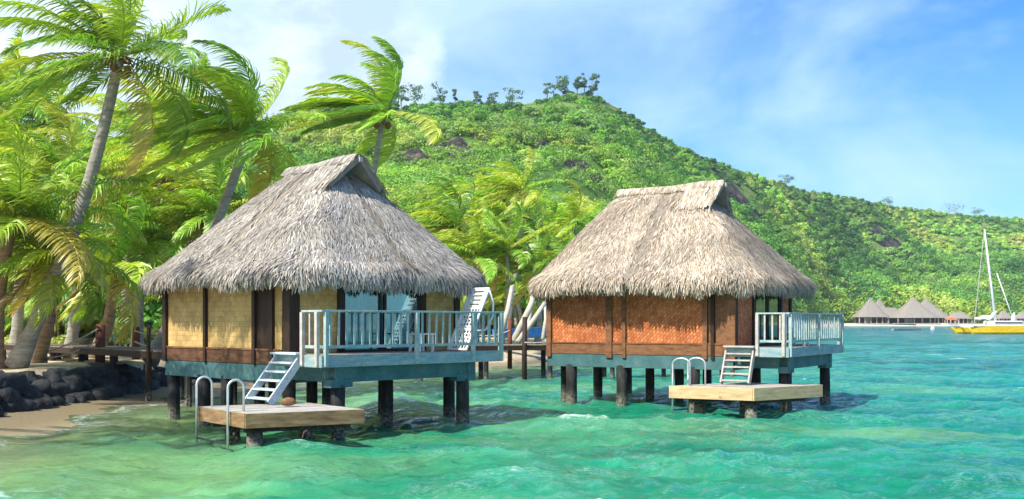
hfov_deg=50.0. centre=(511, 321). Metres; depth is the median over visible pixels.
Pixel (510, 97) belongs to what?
ridge tree
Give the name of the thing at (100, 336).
rope post
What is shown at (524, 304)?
shrub
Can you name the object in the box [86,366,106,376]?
boulder
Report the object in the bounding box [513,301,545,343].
leaning log
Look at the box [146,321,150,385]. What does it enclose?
rope post
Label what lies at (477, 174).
coconut palm
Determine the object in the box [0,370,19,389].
boulder
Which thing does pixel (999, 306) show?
shore palm grove
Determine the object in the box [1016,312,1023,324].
resort pavilion
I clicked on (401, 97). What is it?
ridge tree
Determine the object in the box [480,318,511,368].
rope post
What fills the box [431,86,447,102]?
ridge tree
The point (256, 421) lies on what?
swim platform
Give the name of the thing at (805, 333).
deck chair
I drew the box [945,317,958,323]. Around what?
canopy
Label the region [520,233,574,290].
coconut palm
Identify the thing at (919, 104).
sky
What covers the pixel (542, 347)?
boardwalk
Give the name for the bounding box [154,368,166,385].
boulder
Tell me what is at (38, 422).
sand beach
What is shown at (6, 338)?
shrub
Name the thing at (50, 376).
boulder
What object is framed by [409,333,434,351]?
side table
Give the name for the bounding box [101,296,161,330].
shrub
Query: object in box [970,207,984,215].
ridge tree
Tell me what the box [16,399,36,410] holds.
boulder
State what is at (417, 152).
rock outcrop
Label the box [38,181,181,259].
coconut palm
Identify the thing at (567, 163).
rock outcrop
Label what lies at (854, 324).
beach
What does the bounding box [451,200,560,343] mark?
coconut palm
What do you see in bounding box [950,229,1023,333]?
sailboat
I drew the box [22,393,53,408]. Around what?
boulder
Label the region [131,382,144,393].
boulder
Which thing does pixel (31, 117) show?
coconut palm
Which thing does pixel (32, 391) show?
boulder
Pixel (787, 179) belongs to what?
ridge tree
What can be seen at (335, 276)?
overwater bungalow
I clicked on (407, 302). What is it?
sliding door
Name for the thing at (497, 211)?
coconut palm
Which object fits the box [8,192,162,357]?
coconut palm
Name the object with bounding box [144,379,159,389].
boulder
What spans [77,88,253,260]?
coconut palm
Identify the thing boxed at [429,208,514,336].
coconut palm
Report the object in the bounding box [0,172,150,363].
coconut palm
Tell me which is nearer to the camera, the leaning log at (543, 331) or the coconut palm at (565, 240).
the leaning log at (543, 331)
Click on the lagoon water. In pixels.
(925, 412)
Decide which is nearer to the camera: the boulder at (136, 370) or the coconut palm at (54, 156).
the boulder at (136, 370)
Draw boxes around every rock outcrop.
[402,147,427,163]
[434,136,472,157]
[471,130,492,140]
[537,139,549,148]
[562,159,608,192]
[710,168,765,224]
[862,223,916,259]
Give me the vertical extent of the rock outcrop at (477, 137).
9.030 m
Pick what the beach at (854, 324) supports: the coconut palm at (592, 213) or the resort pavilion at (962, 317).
the resort pavilion at (962, 317)
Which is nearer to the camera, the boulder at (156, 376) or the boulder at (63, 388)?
the boulder at (63, 388)
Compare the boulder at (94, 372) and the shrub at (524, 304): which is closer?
the boulder at (94, 372)
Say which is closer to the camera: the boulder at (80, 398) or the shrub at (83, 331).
the boulder at (80, 398)
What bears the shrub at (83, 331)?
on the sand beach at (38, 422)
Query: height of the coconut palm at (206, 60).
16.600 m
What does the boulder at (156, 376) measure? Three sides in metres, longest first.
0.788 x 0.785 x 0.625 m
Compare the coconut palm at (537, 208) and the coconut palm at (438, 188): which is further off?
the coconut palm at (537, 208)
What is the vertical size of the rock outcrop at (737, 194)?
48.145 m
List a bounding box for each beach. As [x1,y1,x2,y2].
[0,324,983,467]
[824,323,973,325]
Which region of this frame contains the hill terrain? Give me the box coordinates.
[56,93,1023,337]
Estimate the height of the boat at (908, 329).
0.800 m
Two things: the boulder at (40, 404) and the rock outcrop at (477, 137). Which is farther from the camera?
the rock outcrop at (477, 137)
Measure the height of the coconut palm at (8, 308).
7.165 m
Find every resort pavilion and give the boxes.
[852,297,889,323]
[876,298,885,307]
[881,308,896,322]
[887,297,940,324]
[920,298,947,322]
[943,312,972,323]
[996,311,1010,320]
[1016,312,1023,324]
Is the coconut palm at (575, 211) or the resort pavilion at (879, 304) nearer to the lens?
the coconut palm at (575, 211)
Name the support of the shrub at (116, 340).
on the sand beach at (38, 422)
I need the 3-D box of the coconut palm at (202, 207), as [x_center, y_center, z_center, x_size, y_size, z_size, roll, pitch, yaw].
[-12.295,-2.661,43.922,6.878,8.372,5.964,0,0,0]
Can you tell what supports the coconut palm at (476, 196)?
on the sand beach at (38, 422)
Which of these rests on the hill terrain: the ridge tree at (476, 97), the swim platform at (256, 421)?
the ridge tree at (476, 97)
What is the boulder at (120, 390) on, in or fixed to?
on the sand beach at (38, 422)
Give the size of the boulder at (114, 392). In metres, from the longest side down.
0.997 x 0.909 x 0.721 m
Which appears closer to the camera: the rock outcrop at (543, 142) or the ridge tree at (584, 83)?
the rock outcrop at (543, 142)
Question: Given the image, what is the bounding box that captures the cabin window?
[995,322,1022,323]
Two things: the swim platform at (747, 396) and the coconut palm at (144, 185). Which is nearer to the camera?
the swim platform at (747, 396)
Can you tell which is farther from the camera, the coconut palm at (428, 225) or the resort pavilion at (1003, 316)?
the resort pavilion at (1003, 316)
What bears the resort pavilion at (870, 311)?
on the beach at (854, 324)
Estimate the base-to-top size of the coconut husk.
0.180 m
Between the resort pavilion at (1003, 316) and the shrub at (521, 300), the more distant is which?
the resort pavilion at (1003, 316)
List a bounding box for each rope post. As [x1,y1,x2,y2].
[47,324,105,361]
[132,327,156,358]
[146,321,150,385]
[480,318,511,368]
[522,317,545,379]
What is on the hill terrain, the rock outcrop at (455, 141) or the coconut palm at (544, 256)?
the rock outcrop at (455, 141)
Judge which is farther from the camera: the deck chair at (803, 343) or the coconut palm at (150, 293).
the coconut palm at (150, 293)
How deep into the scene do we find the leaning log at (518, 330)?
57.42 m
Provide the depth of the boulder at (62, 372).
32.78 m
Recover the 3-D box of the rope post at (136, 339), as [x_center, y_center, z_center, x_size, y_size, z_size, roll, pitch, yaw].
[-13.473,1.073,40.957,2.162,1.755,0.300,0,0,36]
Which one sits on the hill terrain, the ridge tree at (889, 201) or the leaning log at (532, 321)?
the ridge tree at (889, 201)
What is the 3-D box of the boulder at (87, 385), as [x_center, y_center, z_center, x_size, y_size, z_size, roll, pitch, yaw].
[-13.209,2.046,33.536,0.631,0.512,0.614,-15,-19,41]
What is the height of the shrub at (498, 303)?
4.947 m
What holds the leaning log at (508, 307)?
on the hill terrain
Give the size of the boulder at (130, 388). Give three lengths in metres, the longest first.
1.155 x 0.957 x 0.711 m
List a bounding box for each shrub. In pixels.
[4,300,92,334]
[4,313,11,333]
[4,334,9,342]
[5,263,161,337]
[51,334,65,343]
[56,288,161,330]
[56,325,95,337]
[92,298,149,323]
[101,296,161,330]
[109,331,130,346]
[112,320,161,341]
[460,259,523,324]
[464,290,505,334]
[469,279,543,324]
[491,278,542,325]
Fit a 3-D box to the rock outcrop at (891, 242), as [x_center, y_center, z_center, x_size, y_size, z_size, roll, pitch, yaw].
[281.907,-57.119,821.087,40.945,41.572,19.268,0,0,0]
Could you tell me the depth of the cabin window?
219.55 m
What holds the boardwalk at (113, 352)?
on the sand beach at (38, 422)
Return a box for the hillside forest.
[1,89,1023,337]
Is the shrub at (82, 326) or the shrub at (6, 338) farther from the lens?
the shrub at (82, 326)
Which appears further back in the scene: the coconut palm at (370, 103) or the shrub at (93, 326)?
the shrub at (93, 326)
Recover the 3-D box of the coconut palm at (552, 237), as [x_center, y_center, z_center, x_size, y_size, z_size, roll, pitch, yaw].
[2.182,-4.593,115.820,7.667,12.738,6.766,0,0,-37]
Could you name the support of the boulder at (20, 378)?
on the sand beach at (38, 422)
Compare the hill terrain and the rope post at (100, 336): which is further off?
the hill terrain
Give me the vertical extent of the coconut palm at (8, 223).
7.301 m
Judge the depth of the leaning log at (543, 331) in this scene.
60.33 m
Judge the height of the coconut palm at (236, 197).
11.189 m
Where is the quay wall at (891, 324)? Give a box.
[867,324,915,324]
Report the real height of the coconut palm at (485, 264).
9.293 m
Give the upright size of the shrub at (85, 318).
4.523 m
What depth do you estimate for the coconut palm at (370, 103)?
46.44 m
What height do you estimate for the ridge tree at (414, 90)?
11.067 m
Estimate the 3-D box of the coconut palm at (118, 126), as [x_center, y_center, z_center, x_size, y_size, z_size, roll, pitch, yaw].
[-17.957,-5.223,52.087,7.738,13.410,7.470,0,0,0]
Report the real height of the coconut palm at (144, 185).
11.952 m
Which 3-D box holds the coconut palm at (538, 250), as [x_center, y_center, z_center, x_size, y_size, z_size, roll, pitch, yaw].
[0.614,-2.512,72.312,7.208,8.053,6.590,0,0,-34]
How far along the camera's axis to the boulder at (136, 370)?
37.19 m
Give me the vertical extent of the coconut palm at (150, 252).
7.259 m
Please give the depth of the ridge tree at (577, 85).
506.44 m
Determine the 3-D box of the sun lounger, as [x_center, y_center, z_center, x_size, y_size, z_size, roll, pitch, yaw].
[-1.018,-0.069,26.990,0.716,1.543,0.976,0,0,43]
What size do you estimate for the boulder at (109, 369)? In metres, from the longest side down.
1.233 x 0.960 x 0.685 m
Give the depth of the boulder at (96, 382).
34.27 m
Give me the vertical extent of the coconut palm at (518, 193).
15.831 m
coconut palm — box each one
[0,0,232,368]
[0,27,73,172]
[0,47,111,355]
[0,98,182,357]
[0,118,150,367]
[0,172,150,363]
[2,61,106,164]
[4,234,122,337]
[4,245,95,336]
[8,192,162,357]
[37,124,152,335]
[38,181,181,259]
[51,74,205,315]
[62,179,206,346]
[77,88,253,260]
[99,51,235,230]
[105,231,195,310]
[113,40,330,365]
[117,176,194,236]
[123,149,249,258]
[146,131,290,233]
[176,157,278,215]
[279,36,442,173]
[400,163,469,215]
[402,174,509,268]
[407,175,479,229]
[411,205,446,225]
[421,211,449,245]
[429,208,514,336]
[432,198,517,339]
[434,169,528,332]
[443,165,540,258]
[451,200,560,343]
[460,145,564,328]
[462,183,543,328]
[477,225,549,343]
[478,259,536,321]
[479,176,535,225]
[490,201,569,322]
[494,188,564,324]
[515,218,573,267]
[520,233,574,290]
[525,179,598,245]
[548,195,602,242]
[549,228,572,251]
[550,221,584,246]
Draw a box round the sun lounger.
[447,287,493,350]
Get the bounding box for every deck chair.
[786,314,805,345]
[794,316,816,344]
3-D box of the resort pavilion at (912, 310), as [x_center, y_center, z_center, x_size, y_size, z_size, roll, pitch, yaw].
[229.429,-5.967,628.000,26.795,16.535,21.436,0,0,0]
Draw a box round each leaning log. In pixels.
[497,285,513,335]
[512,297,534,342]
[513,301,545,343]
[527,294,532,339]
[541,306,545,339]
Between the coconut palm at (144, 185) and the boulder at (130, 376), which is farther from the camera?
the coconut palm at (144, 185)
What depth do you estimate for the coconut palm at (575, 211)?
95.29 m
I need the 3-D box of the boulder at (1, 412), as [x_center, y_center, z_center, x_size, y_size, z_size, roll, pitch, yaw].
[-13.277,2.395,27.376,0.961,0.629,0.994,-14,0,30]
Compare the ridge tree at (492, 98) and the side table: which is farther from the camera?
the ridge tree at (492, 98)
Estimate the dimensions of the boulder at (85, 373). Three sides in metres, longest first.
0.794 x 0.715 x 0.583 m
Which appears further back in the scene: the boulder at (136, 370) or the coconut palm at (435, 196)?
the coconut palm at (435, 196)
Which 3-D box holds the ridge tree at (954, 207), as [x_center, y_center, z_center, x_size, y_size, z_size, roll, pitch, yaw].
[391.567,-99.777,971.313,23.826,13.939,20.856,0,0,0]
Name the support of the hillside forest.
on the hill terrain
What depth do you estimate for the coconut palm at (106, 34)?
32.97 m
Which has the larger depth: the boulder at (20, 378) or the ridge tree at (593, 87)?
the ridge tree at (593, 87)
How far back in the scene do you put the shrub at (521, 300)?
89.11 m
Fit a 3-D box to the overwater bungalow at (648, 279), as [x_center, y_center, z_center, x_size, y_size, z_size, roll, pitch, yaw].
[5.395,0.161,34.567,8.875,9.084,7.641,0,0,31]
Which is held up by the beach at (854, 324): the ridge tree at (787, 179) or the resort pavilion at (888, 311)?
the resort pavilion at (888, 311)
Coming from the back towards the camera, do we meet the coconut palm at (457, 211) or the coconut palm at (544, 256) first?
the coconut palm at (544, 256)
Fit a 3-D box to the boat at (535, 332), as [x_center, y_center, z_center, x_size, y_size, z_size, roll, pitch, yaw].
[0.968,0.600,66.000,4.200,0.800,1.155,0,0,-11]
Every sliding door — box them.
[342,286,422,352]
[756,293,780,345]
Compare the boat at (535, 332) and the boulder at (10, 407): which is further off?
the boat at (535, 332)
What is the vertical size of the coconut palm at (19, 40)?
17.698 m
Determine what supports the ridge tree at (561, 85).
on the hill terrain
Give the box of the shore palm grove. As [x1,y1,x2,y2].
[792,277,1023,323]
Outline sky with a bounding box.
[0,0,1023,218]
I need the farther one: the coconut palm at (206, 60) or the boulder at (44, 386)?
the coconut palm at (206, 60)
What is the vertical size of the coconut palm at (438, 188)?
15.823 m
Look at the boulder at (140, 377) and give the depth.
37.34 m
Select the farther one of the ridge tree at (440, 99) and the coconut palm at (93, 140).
the ridge tree at (440, 99)
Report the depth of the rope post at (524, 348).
47.11 m
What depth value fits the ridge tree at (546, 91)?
493.49 m
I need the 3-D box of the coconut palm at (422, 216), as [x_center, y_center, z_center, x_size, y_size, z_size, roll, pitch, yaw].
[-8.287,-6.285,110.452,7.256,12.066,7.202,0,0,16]
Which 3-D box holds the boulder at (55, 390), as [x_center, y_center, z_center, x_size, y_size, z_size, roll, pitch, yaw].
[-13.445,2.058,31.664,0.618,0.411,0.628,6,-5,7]
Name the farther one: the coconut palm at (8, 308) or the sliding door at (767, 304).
the coconut palm at (8, 308)
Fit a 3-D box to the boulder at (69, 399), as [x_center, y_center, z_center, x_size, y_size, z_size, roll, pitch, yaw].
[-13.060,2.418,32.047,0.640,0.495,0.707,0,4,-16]
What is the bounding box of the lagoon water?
[0,326,1023,498]
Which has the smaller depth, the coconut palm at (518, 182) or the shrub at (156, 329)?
the shrub at (156, 329)
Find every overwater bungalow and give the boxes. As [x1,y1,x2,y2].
[138,153,503,440]
[527,180,843,412]
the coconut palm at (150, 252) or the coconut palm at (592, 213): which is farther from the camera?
the coconut palm at (592, 213)
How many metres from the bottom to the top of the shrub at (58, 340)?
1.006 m
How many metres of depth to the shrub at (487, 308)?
89.21 m
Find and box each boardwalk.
[4,343,275,410]
[417,344,734,379]
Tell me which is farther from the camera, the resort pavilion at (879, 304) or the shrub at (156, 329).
the resort pavilion at (879, 304)
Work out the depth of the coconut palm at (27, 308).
55.49 m
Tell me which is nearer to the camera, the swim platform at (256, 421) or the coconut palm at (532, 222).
the swim platform at (256, 421)
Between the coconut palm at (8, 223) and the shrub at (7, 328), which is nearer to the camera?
the coconut palm at (8, 223)
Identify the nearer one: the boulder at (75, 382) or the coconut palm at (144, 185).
the boulder at (75, 382)
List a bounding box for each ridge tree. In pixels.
[395,85,409,108]
[399,81,437,102]
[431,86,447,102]
[452,88,457,102]
[472,91,481,103]
[485,92,498,102]
[503,87,524,101]
[543,82,554,98]
[550,75,569,95]
[573,76,581,93]
[581,73,587,94]
[588,73,599,95]
[778,174,793,186]
[880,197,892,206]
[941,201,967,214]
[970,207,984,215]
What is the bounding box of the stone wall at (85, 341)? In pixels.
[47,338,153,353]
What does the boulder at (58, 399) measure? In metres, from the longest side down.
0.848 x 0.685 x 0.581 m
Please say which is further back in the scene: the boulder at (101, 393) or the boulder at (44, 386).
the boulder at (101, 393)
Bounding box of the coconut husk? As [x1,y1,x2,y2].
[280,397,296,405]
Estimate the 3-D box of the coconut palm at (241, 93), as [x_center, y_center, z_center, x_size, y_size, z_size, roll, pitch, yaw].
[-9.564,-3.915,37.073,7.529,10.996,6.493,0,0,0]
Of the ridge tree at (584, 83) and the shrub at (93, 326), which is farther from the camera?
the ridge tree at (584, 83)
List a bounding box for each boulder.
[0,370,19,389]
[0,372,29,395]
[0,387,21,403]
[0,405,4,416]
[1,403,22,411]
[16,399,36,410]
[21,370,37,380]
[21,386,42,397]
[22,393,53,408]
[31,379,52,396]
[33,400,46,408]
[42,371,63,382]
[47,368,69,376]
[50,381,71,396]
[51,386,59,394]
[51,393,65,405]
[61,374,84,391]
[62,396,75,403]
[63,392,85,402]
[67,367,91,380]
[76,367,97,376]
[78,390,93,400]
[84,380,91,390]
[86,362,118,378]
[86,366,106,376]
[87,388,109,399]
[88,376,109,387]
[97,385,116,397]
[101,384,124,397]
[117,365,130,371]
[118,364,140,376]
[118,383,137,393]
[120,371,137,382]
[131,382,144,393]
[137,374,144,385]
[140,371,160,385]
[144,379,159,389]
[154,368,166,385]
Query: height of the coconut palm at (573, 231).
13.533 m
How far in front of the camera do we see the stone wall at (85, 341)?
49.03 m
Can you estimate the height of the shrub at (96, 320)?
3.612 m
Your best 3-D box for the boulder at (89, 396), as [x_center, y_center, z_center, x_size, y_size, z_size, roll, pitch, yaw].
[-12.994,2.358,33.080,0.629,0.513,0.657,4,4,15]
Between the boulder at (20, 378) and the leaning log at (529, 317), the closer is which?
the boulder at (20, 378)
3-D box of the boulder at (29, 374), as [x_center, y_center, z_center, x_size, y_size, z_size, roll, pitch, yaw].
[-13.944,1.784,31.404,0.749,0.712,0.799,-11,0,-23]
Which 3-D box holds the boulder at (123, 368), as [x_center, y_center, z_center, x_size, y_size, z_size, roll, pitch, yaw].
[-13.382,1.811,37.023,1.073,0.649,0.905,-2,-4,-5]
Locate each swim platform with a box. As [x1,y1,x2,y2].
[195,376,364,448]
[669,357,822,417]
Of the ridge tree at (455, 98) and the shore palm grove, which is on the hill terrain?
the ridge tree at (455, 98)
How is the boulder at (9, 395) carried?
on the sand beach at (38, 422)
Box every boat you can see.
[492,327,545,337]
[891,328,920,329]
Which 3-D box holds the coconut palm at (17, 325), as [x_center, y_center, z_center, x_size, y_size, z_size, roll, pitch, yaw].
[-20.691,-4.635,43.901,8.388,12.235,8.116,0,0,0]
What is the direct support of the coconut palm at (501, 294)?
on the sand beach at (38, 422)
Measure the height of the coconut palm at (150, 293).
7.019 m
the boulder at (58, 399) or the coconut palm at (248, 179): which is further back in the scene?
the coconut palm at (248, 179)

